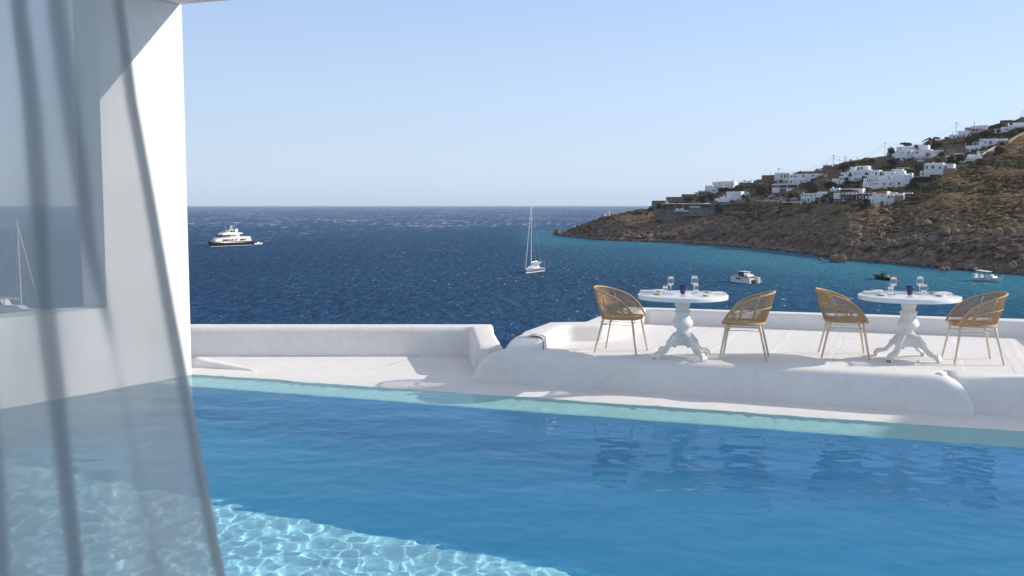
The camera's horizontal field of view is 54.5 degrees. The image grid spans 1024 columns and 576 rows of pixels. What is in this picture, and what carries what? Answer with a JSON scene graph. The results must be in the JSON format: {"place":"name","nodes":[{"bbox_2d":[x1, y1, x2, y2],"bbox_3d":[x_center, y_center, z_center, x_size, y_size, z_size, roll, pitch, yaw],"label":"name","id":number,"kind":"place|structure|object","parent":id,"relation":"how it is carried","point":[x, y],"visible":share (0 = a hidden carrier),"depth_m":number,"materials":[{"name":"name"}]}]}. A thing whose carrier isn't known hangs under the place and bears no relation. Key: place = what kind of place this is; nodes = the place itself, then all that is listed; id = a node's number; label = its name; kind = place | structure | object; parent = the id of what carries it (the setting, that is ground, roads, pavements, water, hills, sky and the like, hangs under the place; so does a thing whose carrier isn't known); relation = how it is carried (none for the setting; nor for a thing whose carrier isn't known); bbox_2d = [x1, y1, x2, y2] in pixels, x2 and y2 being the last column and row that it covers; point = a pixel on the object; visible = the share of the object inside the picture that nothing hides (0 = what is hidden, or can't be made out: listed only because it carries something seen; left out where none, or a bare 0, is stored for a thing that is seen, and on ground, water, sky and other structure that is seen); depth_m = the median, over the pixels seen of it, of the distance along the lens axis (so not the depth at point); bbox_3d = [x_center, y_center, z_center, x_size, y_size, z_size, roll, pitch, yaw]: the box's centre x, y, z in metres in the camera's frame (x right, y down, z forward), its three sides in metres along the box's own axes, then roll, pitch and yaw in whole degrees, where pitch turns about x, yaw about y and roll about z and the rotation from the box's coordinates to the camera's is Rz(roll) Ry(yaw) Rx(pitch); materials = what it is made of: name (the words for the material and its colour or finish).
{"place":"outdoors","nodes":[
{"label":"outdoors","id":0,"kind":"place"},
{"bbox_2d":[247,356,473,370],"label":"terrace floor","id":1,"kind":"structure","parent":0,"point":[453,362],"depth_m":14.09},
{"bbox_2d":[190,324,502,370],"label":"parapet","id":2,"kind":"structure","parent":1,"relation":"on","point":[477,344],"depth_m":14.46,"materials":[{"name":"paint"}]},
{"bbox_2d":[179,0,1023,205],"label":"sky","id":3,"kind":"structure","parent":0,"point":[287,102],"materials":[{"name":"blue"}]},
{"bbox_2d":[187,206,1023,348],"bbox_3d":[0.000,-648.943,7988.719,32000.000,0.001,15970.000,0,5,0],"label":"sea","id":4,"kind":"structure","parent":0,"point":[383,264],"depth_m":328.02,"materials":[{"name":"liquid"}]},
{"bbox_2d":[207,227,253,246],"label":"motor yacht","id":5,"kind":"object","parent":4,"relation":"on","point":[230,237],"visible":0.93,"depth_m":528.50,"materials":[{"name":"white paint"}]},
{"bbox_2d":[525,199,545,272],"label":"sailing yacht","id":6,"kind":"object","parent":4,"relation":"on","point":[534,267],"visible":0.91,"depth_m":322.41,"materials":[{"name":"white paint"}]},
{"bbox_2d":[731,270,759,283],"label":"catamaran","id":7,"kind":"object","parent":4,"relation":"on","point":[746,276],"visible":0.98,"depth_m":280.36,"materials":[{"name":"white"}]},
{"bbox_2d":[829,254,846,262],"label":"boulder","id":8,"kind":"object","parent":4,"relation":"in","point":[838,258],"visible":0.83,"depth_m":377.40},
{"bbox_2d":[872,271,898,279],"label":"rigid inflatable","id":9,"kind":"object","parent":4,"relation":"on","point":[883,276],"visible":0.88,"depth_m":292.38,"materials":[{"name":"black rubber"}]},
{"bbox_2d":[939,266,949,270],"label":"boulder","id":10,"kind":"object","parent":4,"relation":"in","point":[943,268],"visible":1,"depth_m":330.02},
{"bbox_2d":[972,268,1002,281],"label":"fishing boat","id":11,"kind":"object","parent":4,"relation":"on","point":[989,278],"visible":0.91,"depth_m":285.31,"materials":[{"name":"white"}]},
{"bbox_2d":[1006,259,1016,273],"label":"boulder","id":12,"kind":"object","parent":4,"relation":"in","point":[1011,267],"visible":0.83,"depth_m":316.17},
{"bbox_2d":[188,374,1023,575],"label":"pool water","id":13,"kind":"structure","parent":0,"point":[312,479],"depth_m":7.80,"materials":[{"name":"liquid"}]},
{"bbox_2d":[762,195,799,201],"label":"house","id":14,"kind":"structure","parent":0,"point":[780,198],"depth_m":585.56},
{"bbox_2d":[552,316,1023,374],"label":"terrace floor","id":15,"kind":"structure","parent":0,"point":[802,346],"depth_m":12.76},
{"bbox_2d":[593,285,647,354],"bbox_3d":[1.321,0.390,12.326,0.628,0.825,0.595,2,5,22],"label":"woven armchair","id":16,"kind":"object","parent":15,"relation":"on","point":[604,303],"visible":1,"depth_m":12.20,"materials":[{"name":"beige wicker"}]},
{"bbox_2d":[638,290,728,360],"bbox_3d":[2.038,0.461,11.887,1.070,0.775,1.070,-3,6,-30],"label":"pedestal table","id":17,"kind":"object","parent":15,"relation":"on","point":[682,323],"visible":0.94,"depth_m":11.78,"materials":[{"name":"white paint"}]},
{"bbox_2d":[640,290,655,292],"bbox_3d":[1.656,0.040,12.098,0.200,0.025,0.110,1,5,8],"label":"napkin","id":18,"kind":"object","parent":17,"relation":"on","point":[647,291],"visible":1,"depth_m":12.05,"materials":[{"name":"white fabric"}]},
{"bbox_2d":[662,285,667,294],"bbox_3d":[1.818,0.025,11.786,0.076,0.108,0.076,0,5,0],"label":"water glass","id":19,"kind":"object","parent":17,"relation":"on","point":[664,289],"visible":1,"depth_m":11.76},
{"bbox_2d":[667,276,673,293],"bbox_3d":[1.891,-0.033,11.838,0.086,0.214,0.086,0,5,0],"label":"wine glass","id":20,"kind":"object","parent":17,"relation":"on","point":[670,281],"visible":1,"depth_m":11.80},
{"bbox_2d":[679,285,686,293],"bbox_3d":[2.044,0.019,11.887,0.087,0.103,0.087,0,5,0],"label":"cup","id":21,"kind":"object","parent":17,"relation":"on","point":[682,288],"visible":1,"depth_m":11.86,"materials":[{"name":"glass"}]},
{"bbox_2d":[691,276,697,293],"bbox_3d":[2.186,-0.038,11.905,0.086,0.214,0.086,0,5,0],"label":"wine glass","id":22,"kind":"object","parent":17,"relation":"on","point":[694,281],"visible":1,"depth_m":11.87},
{"bbox_2d":[719,290,775,361],"bbox_3d":[2.794,0.437,11.768,0.628,0.825,0.595,1,5,17],"label":"woven armchair","id":23,"kind":"object","parent":15,"relation":"on","point":[759,319],"visible":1,"depth_m":11.57,"materials":[{"name":"beige"}]},
{"bbox_2d":[815,287,869,359],"bbox_3d":[3.984,0.415,12.029,0.628,0.825,0.595,1,5,13],"label":"woven armchair","id":24,"kind":"object","parent":15,"relation":"on","point":[822,294],"visible":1,"depth_m":11.87,"materials":[{"name":"beige"}]},
{"bbox_2d":[857,291,961,363],"bbox_3d":[4.690,0.471,11.772,1.150,0.775,1.150,-4,6,-40],"label":"pedestal table","id":25,"kind":"object","parent":15,"relation":"on","point":[907,325],"visible":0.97,"depth_m":11.66,"materials":[{"name":"white paint"}]},
{"bbox_2d":[862,291,880,293],"bbox_3d":[4.323,0.051,11.959,0.200,0.025,0.110,1,5,8],"label":"napkin","id":26,"kind":"object","parent":25,"relation":"on","point":[870,292],"visible":1,"depth_m":11.91,"materials":[{"name":"white fabric"}]},
{"bbox_2d":[887,286,893,295],"bbox_3d":[4.442,0.036,11.654,0.076,0.108,0.076,0,5,0],"label":"water glass","id":27,"kind":"object","parent":25,"relation":"on","point":[890,291],"visible":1,"depth_m":11.63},
{"bbox_2d":[890,276,896,294],"bbox_3d":[4.522,-0.028,11.782,0.086,0.214,0.086,0,5,0],"label":"wine glass","id":28,"kind":"object","parent":25,"relation":"on","point":[893,280],"visible":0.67,"depth_m":11.75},
{"bbox_2d":[906,286,913,294],"bbox_3d":[4.724,0.027,11.797,0.087,0.103,0.087,0,5,0],"label":"cup","id":29,"kind":"object","parent":25,"relation":"on","point":[909,289],"visible":1,"depth_m":11.77,"materials":[{"name":"glass"}]},
{"bbox_2d":[916,276,923,294],"bbox_3d":[4.849,-0.031,11.815,0.086,0.214,0.086,0,5,0],"label":"wine glass","id":30,"kind":"object","parent":25,"relation":"on","point":[920,281],"visible":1,"depth_m":11.79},
{"bbox_2d":[921,284,926,292],"bbox_3d":[4.973,0.008,11.990,0.076,0.108,0.076,0,5,0],"label":"water glass","id":31,"kind":"object","parent":25,"relation":"on","point":[923,288],"visible":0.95,"depth_m":11.96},
{"bbox_2d":[941,291,1008,365],"bbox_3d":[5.419,0.452,11.587,0.628,0.825,0.595,1,5,9],"label":"woven armchair","id":32,"kind":"object","parent":15,"relation":"on","point":[997,303],"visible":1,"depth_m":11.40,"materials":[{"name":"beige"}]},
{"bbox_2d":[560,120,1023,266],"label":"headland","id":33,"kind":"structure","parent":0,"point":[984,246],"depth_m":449.29,"materials":[{"name":"soil"}]},
{"bbox_2d":[650,201,668,209],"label":"stone house","id":34,"kind":"structure","parent":33,"relation":"on","point":[654,204],"depth_m":669.37,"materials":[{"name":"grey stone"}]},
{"bbox_2d":[666,197,683,202],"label":"stone house","id":35,"kind":"structure","parent":33,"relation":"on","point":[672,199],"depth_m":679.55,"materials":[{"name":"grey stone"}]},
{"bbox_2d":[655,203,716,220],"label":"concrete villa","id":36,"kind":"object","parent":33,"relation":"on","point":[668,212],"visible":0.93,"depth_m":615.92,"materials":[{"name":"grey"}]},
{"bbox_2d":[681,194,696,198],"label":"stone house","id":37,"kind":"structure","parent":33,"relation":"on","point":[689,195],"depth_m":680.61,"materials":[{"name":"grey stone"}]},
{"bbox_2d":[695,195,706,202],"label":"bush","id":38,"kind":"object","parent":33,"relation":"on","point":[701,198],"visible":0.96,"depth_m":649.43,"materials":[{"name":"green plant"}]},
{"bbox_2d":[698,191,707,197],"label":"stone house","id":39,"kind":"structure","parent":33,"relation":"on","point":[704,193],"depth_m":671.29,"materials":[{"name":"grey stone"}]},
{"bbox_2d":[706,192,718,200],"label":"bush","id":40,"kind":"object","parent":33,"relation":"on","point":[712,196],"visible":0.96,"depth_m":642.90,"materials":[{"name":"green plant"}]},
{"bbox_2d":[714,203,723,213],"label":"tree","id":41,"kind":"object","parent":33,"relation":"on","point":[718,208],"visible":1,"depth_m":598.36,"materials":[{"name":"green plant"}]},
{"bbox_2d":[705,180,736,193],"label":"white villa","id":42,"kind":"object","parent":33,"relation":"on","point":[714,187],"visible":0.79,"depth_m":677.64,"materials":[{"name":"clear paint"}]},
{"bbox_2d":[718,187,730,192],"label":"bush","id":43,"kind":"object","parent":33,"relation":"on","point":[726,189],"visible":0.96,"depth_m":664.11,"materials":[{"name":"green plant"}]},
{"bbox_2d":[715,191,745,202],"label":"white villa","id":44,"kind":"object","parent":33,"relation":"on","point":[733,196],"visible":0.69,"depth_m":625.44,"materials":[{"name":"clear paint"}]},
{"bbox_2d":[718,199,749,207],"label":"stone retaining wall","id":45,"kind":"structure","parent":33,"relation":"on","point":[739,201],"depth_m":609.42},
{"bbox_2d":[729,185,743,190],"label":"bush","id":46,"kind":"object","parent":33,"relation":"on","point":[739,188],"visible":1,"depth_m":651.80,"materials":[{"name":"green plant"}]},
{"bbox_2d":[739,179,762,186],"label":"stone retaining wall","id":47,"kind":"structure","parent":33,"relation":"on","point":[757,181],"depth_m":661.40,"materials":[{"name":"grey stone"}]},
{"bbox_2d":[747,209,767,218],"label":"bush","id":48,"kind":"object","parent":33,"relation":"on","point":[758,213],"visible":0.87,"depth_m":555.02,"materials":[{"name":"green plant"}]},
{"bbox_2d":[750,193,766,200],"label":"stone retaining wall","id":49,"kind":"structure","parent":33,"relation":"on","point":[754,198],"depth_m":603.58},
{"bbox_2d":[755,185,767,195],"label":"tree","id":50,"kind":"object","parent":33,"relation":"on","point":[760,191],"visible":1,"depth_m":610.51,"materials":[{"name":"green plant"}]},
{"bbox_2d":[750,201,778,207],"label":"stone retaining wall","id":51,"kind":"structure","parent":33,"relation":"on","point":[764,204],"depth_m":573.88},
{"bbox_2d":[762,175,773,182],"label":"stone house","id":52,"kind":"structure","parent":33,"relation":"on","point":[765,178],"depth_m":658.70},
{"bbox_2d":[559,148,1023,274],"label":"loose rocks","id":53,"kind":"object","parent":33,"relation":"on","point":[928,259],"visible":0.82,"depth_m":425.04,"materials":[{"name":"stone"}]},
{"bbox_2d":[567,118,1023,244],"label":"scrub","id":54,"kind":"object","parent":33,"relation":"on","point":[912,198],"visible":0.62,"depth_m":467.87,"materials":[{"name":"green plant"}]},
{"bbox_2d":[772,173,822,194],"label":"white villa","id":55,"kind":"object","parent":33,"relation":"on","point":[786,181],"visible":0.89,"depth_m":601.81,"materials":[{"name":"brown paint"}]},
{"bbox_2d":[793,170,811,173],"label":"stone house","id":56,"kind":"structure","parent":33,"relation":"on","point":[800,172],"depth_m":630.55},
{"bbox_2d":[782,192,827,203],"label":"arcaded house","id":57,"kind":"structure","parent":33,"relation":"on","point":[808,197],"depth_m":536.24,"materials":[{"name":"grey"}]},
{"bbox_2d":[797,203,814,212],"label":"bush","id":58,"kind":"object","parent":33,"relation":"on","point":[806,207],"visible":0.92,"depth_m":518.44,"materials":[{"name":"green plant"}]},
{"bbox_2d":[799,181,817,192],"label":"tree","id":59,"kind":"object","parent":33,"relation":"on","point":[810,186],"visible":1,"depth_m":560.43,"materials":[{"name":"green plant"}]},
{"bbox_2d":[823,163,844,172],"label":"stone house","id":60,"kind":"structure","parent":33,"relation":"on","point":[826,167],"depth_m":591.12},
{"bbox_2d":[827,170,840,179],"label":"stone retaining wall","id":61,"kind":"structure","parent":33,"relation":"on","point":[831,173],"depth_m":567.49,"materials":[{"name":"brown stone"}]},
{"bbox_2d":[832,171,848,183],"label":"white house","id":62,"kind":"structure","parent":33,"relation":"on","point":[841,179],"depth_m":539.99,"materials":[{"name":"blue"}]},
{"bbox_2d":[830,187,865,202],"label":"white house","id":63,"kind":"structure","parent":33,"relation":"on","point":[843,194],"depth_m":493.59,"materials":[{"name":"grey"}]},
{"bbox_2d":[857,202,866,209],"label":"bush","id":64,"kind":"object","parent":33,"relation":"on","point":[862,206],"visible":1,"depth_m":458.27,"materials":[{"name":"green plant"}]},
{"bbox_2d":[855,193,872,199],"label":"white house","id":65,"kind":"structure","parent":33,"relation":"on","point":[864,196],"depth_m":484.71,"materials":[{"name":"grey"}]},
{"bbox_2d":[848,166,881,180],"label":"white house","id":66,"kind":"structure","parent":33,"relation":"on","point":[856,173],"depth_m":530.62,"materials":[{"name":"paint"}]},
{"bbox_2d":[863,178,880,188],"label":"white house","id":67,"kind":"structure","parent":33,"relation":"on","point":[872,183],"depth_m":507.61,"materials":[{"name":"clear paint"}]},
{"bbox_2d":[860,201,883,209],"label":"stone boundary wall","id":68,"kind":"structure","parent":33,"relation":"on","point":[880,204],"depth_m":460.32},
{"bbox_2d":[886,147,895,156],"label":"tree","id":69,"kind":"object","parent":33,"relation":"on","point":[891,151],"visible":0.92,"depth_m":580.06,"materials":[{"name":"green plant"}]},
{"bbox_2d":[877,169,905,188],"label":"white house","id":70,"kind":"structure","parent":33,"relation":"on","point":[886,179],"depth_m":503.47,"materials":[{"name":"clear paint"}]},
{"bbox_2d":[886,158,896,164],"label":"tree","id":71,"kind":"object","parent":33,"relation":"on","point":[892,162],"visible":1,"depth_m":553.76,"materials":[{"name":"green plant"}]},
{"bbox_2d":[871,191,912,204],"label":"house","id":72,"kind":"structure","parent":33,"relation":"on","point":[888,197],"depth_m":464.37,"materials":[{"name":"white paint"}]},
{"bbox_2d":[877,156,912,166],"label":"stone retaining wall","id":73,"kind":"structure","parent":33,"relation":"on","point":[881,161],"depth_m":558.66,"materials":[{"name":"brown stone"}]},
{"bbox_2d":[892,146,914,160],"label":"white house","id":74,"kind":"structure","parent":33,"relation":"on","point":[904,152],"depth_m":561.27,"materials":[{"name":"grey"}]},
{"bbox_2d":[895,173,913,188],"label":"white house","id":75,"kind":"structure","parent":33,"relation":"on","point":[902,179],"depth_m":494.17,"materials":[{"name":"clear paint"}]},
{"bbox_2d":[906,181,917,188],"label":"bush","id":76,"kind":"object","parent":33,"relation":"on","point":[912,184],"visible":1,"depth_m":478.20,"materials":[{"name":"green plant"}]},
{"bbox_2d":[912,163,923,171],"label":"tree","id":77,"kind":"object","parent":33,"relation":"on","point":[918,166],"visible":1,"depth_m":515.86,"materials":[{"name":"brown plant"}]},
{"bbox_2d":[909,176,936,183],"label":"bush","id":78,"kind":"object","parent":33,"relation":"on","point":[922,178],"visible":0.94,"depth_m":482.74,"materials":[{"name":"green plant"}]},
{"bbox_2d":[914,220,931,226],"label":"boulder","id":79,"kind":"object","parent":33,"relation":"on","point":[920,223],"visible":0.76,"depth_m":397.81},
{"bbox_2d":[913,144,944,160],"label":"white house","id":80,"kind":"structure","parent":33,"relation":"on","point":[920,153],"depth_m":539.07,"materials":[{"name":"grey"}]},
{"bbox_2d":[922,137,940,145],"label":"date palm","id":81,"kind":"object","parent":33,"relation":"on","point":[930,141],"visible":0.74,"depth_m":565.61,"materials":[{"name":"green plant"}]},
{"bbox_2d":[920,162,956,176],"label":"white house","id":82,"kind":"structure","parent":33,"relation":"on","point":[932,169],"depth_m":485.93,"materials":[{"name":"grey"}]},
{"bbox_2d":[939,227,959,235],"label":"boulder","id":83,"kind":"object","parent":33,"relation":"on","point":[945,231],"visible":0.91,"depth_m":370.17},
{"bbox_2d":[946,156,954,163],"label":"bush","id":84,"kind":"object","parent":33,"relation":"on","point":[950,159],"visible":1,"depth_m":498.82,"materials":[{"name":"green plant"}]},
{"bbox_2d":[944,145,965,156],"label":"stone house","id":85,"kind":"structure","parent":33,"relation":"on","point":[950,150],"depth_m":521.25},
{"bbox_2d":[954,154,964,163],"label":"bush","id":86,"kind":"object","parent":33,"relation":"on","point":[959,158],"visible":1,"depth_m":495.78,"materials":[{"name":"green plant"}]},
{"bbox_2d":[939,125,989,142],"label":"white house","id":87,"kind":"structure","parent":33,"relation":"on","point":[968,131],"depth_m":557.32,"materials":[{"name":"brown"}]},
{"bbox_2d":[956,161,976,168],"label":"stone boundary wall","id":88,"kind":"structure","parent":33,"relation":"on","point":[962,165],"depth_m":486.82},
{"bbox_2d":[965,136,975,142],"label":"bush","id":89,"kind":"object","parent":33,"relation":"on","point":[968,140],"visible":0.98,"depth_m":534.44,"materials":[{"name":"green plant"}]},
{"bbox_2d":[960,151,982,162],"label":"domed church","id":90,"kind":"structure","parent":33,"relation":"on","point":[969,157],"depth_m":493.14,"materials":[{"name":"paint"}]},
{"bbox_2d":[978,131,987,137],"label":"bush","id":91,"kind":"object","parent":33,"relation":"on","point":[984,134],"visible":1,"depth_m":534.69,"materials":[{"name":"green plant"}]},
{"bbox_2d":[965,139,1007,151],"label":"white house","id":92,"kind":"structure","parent":33,"relation":"on","point":[979,143],"depth_m":515.64,"materials":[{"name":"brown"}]},
{"bbox_2d":[979,151,993,155],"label":"stone retaining wall","id":93,"kind":"structure","parent":33,"relation":"on","point":[990,153],"depth_m":494.43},
{"bbox_2d":[991,123,1004,129],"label":"tree","id":94,"kind":"object","parent":33,"relation":"on","point":[998,126],"visible":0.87,"depth_m":542.60,"materials":[{"name":"green plant"}]},
{"bbox_2d":[994,146,1005,153],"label":"bush","id":95,"kind":"object","parent":33,"relation":"on","point":[998,149],"visible":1,"depth_m":488.96,"materials":[{"name":"green plant"}]},
{"bbox_2d":[992,226,1015,237],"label":"boulder","id":96,"kind":"object","parent":33,"relation":"on","point":[998,232],"visible":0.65,"depth_m":347.12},
{"bbox_2d":[994,122,1023,132],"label":"white house","id":97,"kind":"structure","parent":33,"relation":"on","point":[1008,128],"depth_m":533.76,"materials":[{"name":"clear paint"}]},
{"bbox_2d":[997,132,1023,144],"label":"stone boundary wall","id":98,"kind":"structure","parent":33,"relation":"on","point":[1011,139],"depth_m":509.52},
{"bbox_2d":[1004,129,1017,136],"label":"bush","id":99,"kind":"object","parent":33,"relation":"on","point":[1012,132],"visible":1,"depth_m":519.59,"materials":[{"name":"green plant"}]},
{"bbox_2d":[1000,117,1023,124],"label":"stone house","id":100,"kind":"structure","parent":33,"relation":"on","point":[1005,122],"depth_m":554.30,"materials":[{"name":"white"}]},
{"bbox_2d":[1013,126,1023,133],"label":"bush","id":101,"kind":"object","parent":33,"relation":"on","point":[1020,129],"visible":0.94,"depth_m":523.82,"materials":[{"name":"green plant"}]},
{"label":"pool floor","id":102,"kind":"structure","parent":0,"visible":0},
{"bbox_2d":[191,356,1023,430],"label":"pool rim","id":103,"kind":"object","parent":102,"relation":"on","point":[413,378],"visible":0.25,"depth_m":11.74,"materials":[{"name":"paint"}]},
{"bbox_2d":[191,356,257,371],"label":"deck curb","id":104,"kind":"structure","parent":103,"relation":"on","point":[200,361],"depth_m":13.41,"materials":[{"name":"paint"}]},
{"bbox_2d":[472,348,974,415],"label":"terrace riser wall","id":105,"kind":"structure","parent":103,"relation":"on","point":[916,390],"depth_m":11.30,"materials":[{"name":"paint"}]},
{"bbox_2d":[505,307,1023,351],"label":"terrace parapet","id":106,"kind":"structure","parent":103,"relation":"on","point":[557,333],"depth_m":14.10,"materials":[{"name":"paint"}]},
{"bbox_2d":[528,333,550,349],"bbox_3d":[0.364,0.681,12.576,0.246,0.195,0.302,2,5,19],"label":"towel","id":107,"kind":"object","parent":106,"relation":"on","point":[546,342],"visible":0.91,"depth_m":12.53,"materials":[{"name":"white fabric"}]},
{"bbox_2d":[943,370,1023,416],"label":"terrace riser wall","id":108,"kind":"structure","parent":103,"relation":"on","point":[995,393],"depth_m":10.45,"materials":[{"name":"paint"}]},
{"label":"ground","id":109,"kind":"structure","parent":0,"visible":0},
{"bbox_2d":[124,0,225,375],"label":"villa","id":110,"kind":"object","parent":109,"relation":"on","point":[155,36],"visible":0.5,"depth_m":12.48,"materials":[{"name":"paint"}]},
{"bbox_3d":[1.975,-0.259,0.580,0.450,4.920,4.200,0,5,0],"label":"veranda pier","id":111,"kind":"object","parent":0,"visible":0},
{"bbox_2d":[0,0,225,575],"bbox_3d":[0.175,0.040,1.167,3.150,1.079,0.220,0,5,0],"label":"curtain","id":112,"kind":"object","parent":111,"relation":"hanging from","point":[102,470],"visible":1,"depth_m":1.15,"materials":[{"name":"white fabric"}]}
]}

